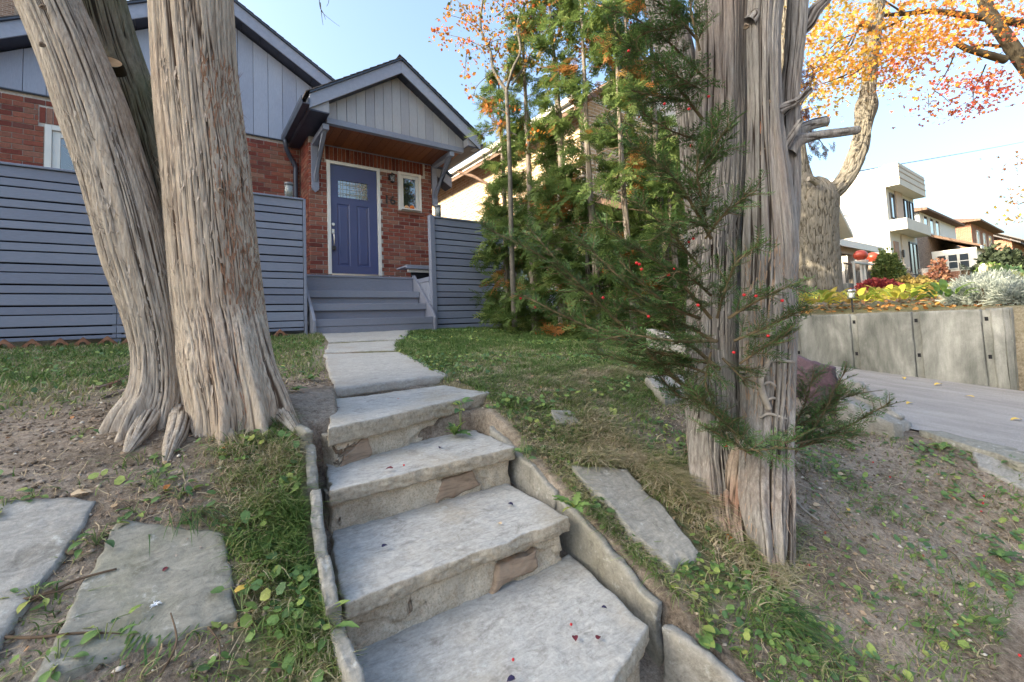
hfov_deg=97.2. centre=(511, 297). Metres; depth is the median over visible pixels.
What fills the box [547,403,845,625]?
dry tufts
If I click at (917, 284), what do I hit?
hosta
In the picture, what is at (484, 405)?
leaf litter
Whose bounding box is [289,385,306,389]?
weed plant
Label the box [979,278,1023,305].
lavender
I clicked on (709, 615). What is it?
weed plant
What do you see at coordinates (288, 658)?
creeping leaves
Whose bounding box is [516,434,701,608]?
edge tufts
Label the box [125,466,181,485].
weed plant
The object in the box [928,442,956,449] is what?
weed plant
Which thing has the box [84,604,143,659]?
weed plant
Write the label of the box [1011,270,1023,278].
leafy perennial
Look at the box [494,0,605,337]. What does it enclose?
hedge cedar
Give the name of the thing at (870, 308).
bed litter
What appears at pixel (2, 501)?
weed plant
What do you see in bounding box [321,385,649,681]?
stone steps
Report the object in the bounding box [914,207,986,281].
brick house with sun porch
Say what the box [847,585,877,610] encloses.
weed plant
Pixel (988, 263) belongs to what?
green bush
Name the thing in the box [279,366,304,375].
weed plant
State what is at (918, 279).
olive shrub
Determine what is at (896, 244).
door
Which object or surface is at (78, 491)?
fallen leaf
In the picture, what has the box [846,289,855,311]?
solar path light
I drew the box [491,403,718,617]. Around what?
dry tufts
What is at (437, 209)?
jar light
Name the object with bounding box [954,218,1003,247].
red brick house
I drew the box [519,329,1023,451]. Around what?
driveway
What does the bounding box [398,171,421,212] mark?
window
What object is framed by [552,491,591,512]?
weed plant
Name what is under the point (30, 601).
twig
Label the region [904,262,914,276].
white flower bush
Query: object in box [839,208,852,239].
stucco gable house
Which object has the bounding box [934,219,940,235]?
window
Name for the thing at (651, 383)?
boulder
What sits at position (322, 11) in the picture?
hanging twig
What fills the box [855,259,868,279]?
pillar
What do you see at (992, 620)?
weed plant
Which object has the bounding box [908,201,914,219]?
window
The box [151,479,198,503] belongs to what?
weed plant
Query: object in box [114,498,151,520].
weed plant
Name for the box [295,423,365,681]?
edging stones
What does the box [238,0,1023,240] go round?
sky
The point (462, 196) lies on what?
buff brick house
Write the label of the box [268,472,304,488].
weed plant
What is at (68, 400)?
weed plant
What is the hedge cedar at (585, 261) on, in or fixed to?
on the ground at (316, 406)
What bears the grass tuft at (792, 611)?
on the ground at (316, 406)
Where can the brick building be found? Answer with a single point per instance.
(7, 7)
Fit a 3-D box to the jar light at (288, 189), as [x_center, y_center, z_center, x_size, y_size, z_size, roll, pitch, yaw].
[-3.222,-1.554,6.514,0.116,0.214,0.116,0,-4,-36]
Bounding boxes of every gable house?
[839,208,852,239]
[993,235,1023,254]
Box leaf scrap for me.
[507,675,514,681]
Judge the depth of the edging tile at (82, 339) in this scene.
4.94 m
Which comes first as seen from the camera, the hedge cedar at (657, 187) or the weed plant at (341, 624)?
the weed plant at (341, 624)
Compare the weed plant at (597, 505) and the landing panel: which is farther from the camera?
the landing panel
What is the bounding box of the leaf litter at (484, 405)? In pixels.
[0,333,1021,679]
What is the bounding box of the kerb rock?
[972,449,1023,490]
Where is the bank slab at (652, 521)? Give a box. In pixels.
[572,465,698,572]
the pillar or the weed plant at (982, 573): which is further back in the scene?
the pillar
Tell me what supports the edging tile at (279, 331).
on the ground at (316, 406)
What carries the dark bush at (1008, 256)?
on the ground at (316, 406)
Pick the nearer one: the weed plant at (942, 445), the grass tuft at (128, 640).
the grass tuft at (128, 640)
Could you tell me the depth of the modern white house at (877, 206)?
23.94 m
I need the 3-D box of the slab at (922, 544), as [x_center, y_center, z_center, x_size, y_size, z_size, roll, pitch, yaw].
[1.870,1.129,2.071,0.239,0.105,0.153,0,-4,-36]
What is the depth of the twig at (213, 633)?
1.11 m
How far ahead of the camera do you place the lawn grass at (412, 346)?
4.56 m
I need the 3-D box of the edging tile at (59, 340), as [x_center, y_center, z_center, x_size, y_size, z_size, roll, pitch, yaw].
[-4.861,0.495,4.854,0.210,0.125,0.050,0,-4,-36]
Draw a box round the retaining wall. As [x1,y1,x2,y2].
[603,307,1018,389]
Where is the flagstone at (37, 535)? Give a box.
[0,497,95,650]
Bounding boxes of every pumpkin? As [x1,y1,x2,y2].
[853,250,867,259]
[866,252,878,261]
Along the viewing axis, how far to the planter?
23.88 m
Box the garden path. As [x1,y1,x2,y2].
[322,330,447,397]
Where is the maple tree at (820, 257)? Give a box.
[781,0,885,305]
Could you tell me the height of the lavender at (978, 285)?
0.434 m
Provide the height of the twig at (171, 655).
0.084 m
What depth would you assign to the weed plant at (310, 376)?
2.93 m
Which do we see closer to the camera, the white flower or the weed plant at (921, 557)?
the white flower
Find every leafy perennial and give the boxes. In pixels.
[983,263,1023,274]
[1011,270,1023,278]
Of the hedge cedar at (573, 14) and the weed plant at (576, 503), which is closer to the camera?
the weed plant at (576, 503)
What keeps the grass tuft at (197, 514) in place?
on the ground at (316, 406)
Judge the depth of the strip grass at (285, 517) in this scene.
1.39 m
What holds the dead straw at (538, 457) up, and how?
on the ground at (316, 406)
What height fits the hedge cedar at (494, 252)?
4.812 m
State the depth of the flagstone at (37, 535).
1.25 m
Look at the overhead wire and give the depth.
38.81 m
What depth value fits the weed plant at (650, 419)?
2.67 m
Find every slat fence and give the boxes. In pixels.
[0,161,307,342]
[427,215,509,328]
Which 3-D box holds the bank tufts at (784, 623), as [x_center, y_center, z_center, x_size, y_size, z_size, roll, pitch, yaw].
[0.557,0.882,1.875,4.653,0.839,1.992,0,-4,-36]
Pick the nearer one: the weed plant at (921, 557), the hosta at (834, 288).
the weed plant at (921, 557)
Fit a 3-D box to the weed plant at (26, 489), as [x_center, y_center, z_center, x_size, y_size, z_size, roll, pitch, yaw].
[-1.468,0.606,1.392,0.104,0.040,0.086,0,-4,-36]
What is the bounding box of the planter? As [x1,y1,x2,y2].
[917,268,931,274]
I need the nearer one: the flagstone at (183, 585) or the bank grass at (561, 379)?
the flagstone at (183, 585)
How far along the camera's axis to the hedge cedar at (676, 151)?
5.75 m
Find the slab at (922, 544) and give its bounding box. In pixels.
[902,530,934,549]
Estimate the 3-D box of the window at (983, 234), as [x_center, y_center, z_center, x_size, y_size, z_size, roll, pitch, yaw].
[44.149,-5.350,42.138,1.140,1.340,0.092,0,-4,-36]
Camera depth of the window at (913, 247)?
25.37 m
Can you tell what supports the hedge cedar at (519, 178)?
on the ground at (316, 406)
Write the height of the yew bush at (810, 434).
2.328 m
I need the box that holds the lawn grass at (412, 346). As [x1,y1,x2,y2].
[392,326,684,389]
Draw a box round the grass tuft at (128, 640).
[68,606,198,675]
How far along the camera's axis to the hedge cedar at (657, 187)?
5.32 m
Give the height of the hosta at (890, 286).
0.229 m
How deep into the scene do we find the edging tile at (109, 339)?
5.06 m
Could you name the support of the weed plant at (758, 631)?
on the ground at (316, 406)
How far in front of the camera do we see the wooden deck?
7.57 m
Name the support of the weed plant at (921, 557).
on the ground at (316, 406)
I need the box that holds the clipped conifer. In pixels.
[870,246,907,279]
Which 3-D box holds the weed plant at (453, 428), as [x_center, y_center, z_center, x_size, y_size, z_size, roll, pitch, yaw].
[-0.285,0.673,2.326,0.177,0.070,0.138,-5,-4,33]
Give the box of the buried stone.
[551,410,580,426]
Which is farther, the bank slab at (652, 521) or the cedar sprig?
the cedar sprig
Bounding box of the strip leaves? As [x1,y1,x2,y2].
[222,429,331,648]
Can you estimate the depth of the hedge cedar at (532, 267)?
7.05 m
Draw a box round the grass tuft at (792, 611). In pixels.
[762,595,860,680]
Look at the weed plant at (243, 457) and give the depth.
1.71 m
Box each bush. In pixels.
[474,0,905,470]
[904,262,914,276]
[923,258,953,284]
[969,243,1023,275]
[972,262,1002,273]
[978,263,985,271]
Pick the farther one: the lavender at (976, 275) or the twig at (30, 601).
the lavender at (976, 275)
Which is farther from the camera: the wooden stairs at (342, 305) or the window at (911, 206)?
the window at (911, 206)
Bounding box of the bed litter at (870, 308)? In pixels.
[685,294,1004,316]
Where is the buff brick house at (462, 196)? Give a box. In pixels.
[431,52,687,308]
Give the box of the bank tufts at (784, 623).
[0,367,1023,681]
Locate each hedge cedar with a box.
[466,64,538,332]
[483,11,583,332]
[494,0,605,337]
[495,210,557,331]
[520,159,602,331]
[522,0,650,340]
[549,193,642,337]
[562,0,681,341]
[581,2,682,337]
[604,0,687,333]
[622,137,687,318]
[626,176,687,341]
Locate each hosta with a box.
[798,289,844,304]
[816,287,847,302]
[816,287,857,302]
[824,287,883,304]
[855,284,918,300]
[855,287,902,300]
[865,284,931,301]
[893,282,929,293]
[897,282,948,298]
[908,279,982,299]
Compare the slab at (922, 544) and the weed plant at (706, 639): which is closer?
the weed plant at (706, 639)
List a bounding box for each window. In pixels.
[44,124,73,169]
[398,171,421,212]
[889,193,896,218]
[903,199,909,217]
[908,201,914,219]
[908,242,919,274]
[922,214,928,224]
[928,217,935,234]
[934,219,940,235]
[936,255,947,268]
[947,254,958,268]
[958,252,970,266]
[976,230,980,243]
[982,233,986,245]
[988,236,991,246]
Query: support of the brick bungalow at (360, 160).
on the ground at (316, 406)
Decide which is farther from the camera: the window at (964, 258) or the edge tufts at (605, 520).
the window at (964, 258)
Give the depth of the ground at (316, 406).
1.71 m
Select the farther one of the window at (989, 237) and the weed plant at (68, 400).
the window at (989, 237)
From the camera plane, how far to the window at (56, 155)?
6.76 m
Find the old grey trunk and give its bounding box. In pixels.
[645,0,860,581]
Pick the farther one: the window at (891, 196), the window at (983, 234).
the window at (983, 234)
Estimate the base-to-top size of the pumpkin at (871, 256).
0.420 m
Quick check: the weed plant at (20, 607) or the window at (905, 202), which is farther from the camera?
the window at (905, 202)
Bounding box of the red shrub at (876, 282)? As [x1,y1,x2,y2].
[847,277,905,298]
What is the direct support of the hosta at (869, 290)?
on the ground at (316, 406)
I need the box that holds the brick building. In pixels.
[0,0,18,16]
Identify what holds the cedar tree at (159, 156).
on the ground at (316, 406)
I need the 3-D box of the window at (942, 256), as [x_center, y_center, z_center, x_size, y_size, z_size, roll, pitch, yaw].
[29.417,-2.399,30.860,0.092,1.000,0.520,0,-4,-36]
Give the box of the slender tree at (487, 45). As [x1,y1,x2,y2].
[428,0,657,326]
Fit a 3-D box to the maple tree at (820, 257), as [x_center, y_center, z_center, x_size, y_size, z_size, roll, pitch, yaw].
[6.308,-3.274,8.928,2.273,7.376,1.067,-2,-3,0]
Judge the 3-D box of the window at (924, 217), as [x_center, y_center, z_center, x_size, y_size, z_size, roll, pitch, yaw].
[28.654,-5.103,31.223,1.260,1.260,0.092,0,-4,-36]
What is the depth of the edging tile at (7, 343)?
4.61 m
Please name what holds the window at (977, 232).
in the red brick house at (978, 231)
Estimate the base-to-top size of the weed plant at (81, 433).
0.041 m
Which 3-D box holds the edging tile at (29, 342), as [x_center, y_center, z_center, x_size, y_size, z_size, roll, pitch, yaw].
[-5.031,0.492,4.730,0.210,0.125,0.050,0,-4,-36]
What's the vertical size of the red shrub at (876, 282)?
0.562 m
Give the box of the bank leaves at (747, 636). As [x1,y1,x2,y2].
[589,445,987,681]
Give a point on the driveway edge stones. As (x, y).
(892, 422)
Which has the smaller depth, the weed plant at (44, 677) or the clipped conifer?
the weed plant at (44, 677)
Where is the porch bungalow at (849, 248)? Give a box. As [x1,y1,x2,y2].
[840,239,884,290]
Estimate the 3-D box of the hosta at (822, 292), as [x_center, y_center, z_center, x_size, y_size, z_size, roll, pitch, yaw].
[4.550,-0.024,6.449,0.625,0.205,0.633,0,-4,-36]
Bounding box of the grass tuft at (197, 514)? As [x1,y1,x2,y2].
[148,497,250,554]
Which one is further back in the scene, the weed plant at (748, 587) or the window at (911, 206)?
the window at (911, 206)
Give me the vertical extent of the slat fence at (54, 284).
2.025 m
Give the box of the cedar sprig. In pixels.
[800,60,835,162]
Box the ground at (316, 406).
[0,296,1023,681]
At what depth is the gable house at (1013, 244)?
49.12 m
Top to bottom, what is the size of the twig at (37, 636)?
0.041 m
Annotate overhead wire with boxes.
[860,142,1020,170]
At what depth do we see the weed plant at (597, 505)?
1.81 m
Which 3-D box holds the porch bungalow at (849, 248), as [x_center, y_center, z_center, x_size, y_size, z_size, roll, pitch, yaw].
[12.166,-1.547,23.861,7.700,3.700,12.120,0,-4,-36]
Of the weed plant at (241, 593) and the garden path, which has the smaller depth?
the weed plant at (241, 593)
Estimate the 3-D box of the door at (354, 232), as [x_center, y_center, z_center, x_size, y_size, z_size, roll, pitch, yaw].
[-2.984,-1.471,8.578,0.876,2.045,0.126,0,-4,-36]
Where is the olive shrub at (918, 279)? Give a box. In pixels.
[894,273,936,289]
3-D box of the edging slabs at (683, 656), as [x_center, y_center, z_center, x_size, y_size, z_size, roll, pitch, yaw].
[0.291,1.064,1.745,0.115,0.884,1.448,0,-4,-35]
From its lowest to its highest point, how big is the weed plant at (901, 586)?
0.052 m
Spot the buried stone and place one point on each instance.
(558, 415)
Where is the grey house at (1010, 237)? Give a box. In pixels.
[993,233,1023,242]
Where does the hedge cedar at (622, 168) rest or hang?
on the ground at (316, 406)
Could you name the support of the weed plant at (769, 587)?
on the ground at (316, 406)
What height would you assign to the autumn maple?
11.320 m
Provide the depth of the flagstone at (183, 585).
1.18 m
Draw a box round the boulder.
[645,374,684,405]
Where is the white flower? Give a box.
[150,601,160,608]
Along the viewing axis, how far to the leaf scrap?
1.16 m
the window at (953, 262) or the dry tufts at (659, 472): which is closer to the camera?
the dry tufts at (659, 472)
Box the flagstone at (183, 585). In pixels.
[31,519,236,681]
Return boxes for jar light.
[284,182,292,196]
[434,204,440,216]
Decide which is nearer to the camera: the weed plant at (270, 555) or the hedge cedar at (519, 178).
the weed plant at (270, 555)
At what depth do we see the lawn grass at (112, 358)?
3.45 m
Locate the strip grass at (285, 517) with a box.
[174,408,366,681]
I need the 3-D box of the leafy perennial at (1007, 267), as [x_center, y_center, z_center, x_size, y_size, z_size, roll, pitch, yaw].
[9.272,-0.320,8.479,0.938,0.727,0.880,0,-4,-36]
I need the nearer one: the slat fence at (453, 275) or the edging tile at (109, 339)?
the edging tile at (109, 339)
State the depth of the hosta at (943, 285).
5.23 m
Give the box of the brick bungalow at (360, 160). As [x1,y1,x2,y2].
[0,0,486,346]
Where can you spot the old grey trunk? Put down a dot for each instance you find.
(741, 42)
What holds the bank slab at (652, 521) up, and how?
on the ground at (316, 406)
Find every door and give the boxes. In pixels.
[330,164,378,274]
[893,241,900,262]
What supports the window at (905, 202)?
in the modern white house at (877, 206)
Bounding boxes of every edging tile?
[0,339,16,349]
[20,339,42,348]
[48,338,69,347]
[72,337,94,346]
[97,336,117,345]
[272,329,286,336]
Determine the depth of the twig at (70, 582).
1.16 m
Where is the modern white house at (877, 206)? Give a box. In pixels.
[830,162,949,282]
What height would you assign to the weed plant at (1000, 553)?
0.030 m
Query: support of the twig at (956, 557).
on the ground at (316, 406)
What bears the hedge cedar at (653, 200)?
on the ground at (316, 406)
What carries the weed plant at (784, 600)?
on the ground at (316, 406)
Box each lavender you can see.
[934,270,1010,302]
[940,273,1017,305]
[970,266,1023,282]
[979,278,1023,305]
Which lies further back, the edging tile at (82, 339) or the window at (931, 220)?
the window at (931, 220)
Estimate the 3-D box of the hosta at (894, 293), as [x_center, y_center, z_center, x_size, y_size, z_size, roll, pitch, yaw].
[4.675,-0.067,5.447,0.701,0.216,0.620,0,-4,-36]
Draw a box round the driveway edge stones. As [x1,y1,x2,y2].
[645,329,1023,472]
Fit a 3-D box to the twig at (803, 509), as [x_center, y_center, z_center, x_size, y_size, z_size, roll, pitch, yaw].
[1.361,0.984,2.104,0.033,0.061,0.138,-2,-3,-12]
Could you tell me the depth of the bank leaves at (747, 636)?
1.54 m
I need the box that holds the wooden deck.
[307,274,419,283]
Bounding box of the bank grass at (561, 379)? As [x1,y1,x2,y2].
[459,355,798,468]
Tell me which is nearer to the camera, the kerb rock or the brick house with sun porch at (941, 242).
the kerb rock
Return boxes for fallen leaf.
[71,489,92,495]
[234,585,245,591]
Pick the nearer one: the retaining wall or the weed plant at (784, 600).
the weed plant at (784, 600)
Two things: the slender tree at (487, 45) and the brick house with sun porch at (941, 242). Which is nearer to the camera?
the slender tree at (487, 45)
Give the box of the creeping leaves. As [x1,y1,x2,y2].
[0,368,1023,681]
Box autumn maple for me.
[781,0,1023,224]
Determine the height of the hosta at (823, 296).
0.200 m
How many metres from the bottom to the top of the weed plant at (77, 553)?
0.056 m
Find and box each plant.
[0,397,24,405]
[0,495,31,512]
[0,580,63,613]
[16,486,61,501]
[19,630,101,681]
[54,396,86,402]
[68,516,129,557]
[70,427,98,439]
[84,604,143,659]
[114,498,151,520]
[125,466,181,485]
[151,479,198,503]
[210,582,264,611]
[219,451,249,461]
[246,543,276,562]
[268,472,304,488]
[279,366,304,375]
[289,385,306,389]
[299,588,359,651]
[300,374,319,379]
[445,421,471,435]
[453,397,472,433]
[513,444,541,461]
[514,436,536,459]
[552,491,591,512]
[586,503,614,528]
[637,411,660,422]
[694,607,718,624]
[695,608,722,652]
[719,565,751,590]
[754,617,793,650]
[759,572,785,598]
[773,586,791,604]
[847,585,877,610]
[886,574,924,593]
[905,547,930,562]
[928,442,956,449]
[968,614,1003,635]
[974,557,1012,590]
[984,547,1023,563]
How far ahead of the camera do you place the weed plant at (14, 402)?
2.29 m
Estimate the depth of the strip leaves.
1.26 m
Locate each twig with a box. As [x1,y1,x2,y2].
[4,631,121,638]
[23,568,116,599]
[27,587,73,603]
[159,613,177,676]
[207,626,220,672]
[319,0,338,25]
[795,465,854,537]
[797,501,818,520]
[941,546,965,572]
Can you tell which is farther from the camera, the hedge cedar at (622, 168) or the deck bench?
the deck bench
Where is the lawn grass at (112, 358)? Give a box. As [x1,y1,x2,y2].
[0,331,329,420]
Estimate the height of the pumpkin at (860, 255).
0.420 m
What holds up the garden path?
on the ground at (316, 406)
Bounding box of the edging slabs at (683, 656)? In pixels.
[490,426,744,681]
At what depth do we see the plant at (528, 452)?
2.13 m
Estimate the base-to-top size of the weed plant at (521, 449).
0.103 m
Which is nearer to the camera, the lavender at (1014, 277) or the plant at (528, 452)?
the plant at (528, 452)
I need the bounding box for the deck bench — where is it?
[397,265,428,278]
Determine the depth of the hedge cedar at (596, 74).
6.44 m
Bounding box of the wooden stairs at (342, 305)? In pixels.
[307,275,436,333]
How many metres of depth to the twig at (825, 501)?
2.19 m
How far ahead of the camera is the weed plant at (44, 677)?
1.01 m
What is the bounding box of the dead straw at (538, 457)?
[0,345,1023,681]
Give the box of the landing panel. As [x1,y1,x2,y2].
[417,277,429,302]
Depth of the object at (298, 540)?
1.54 m
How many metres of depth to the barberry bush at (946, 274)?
19.91 m
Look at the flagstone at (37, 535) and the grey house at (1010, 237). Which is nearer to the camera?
the flagstone at (37, 535)
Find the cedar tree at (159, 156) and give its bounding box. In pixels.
[13,0,299,462]

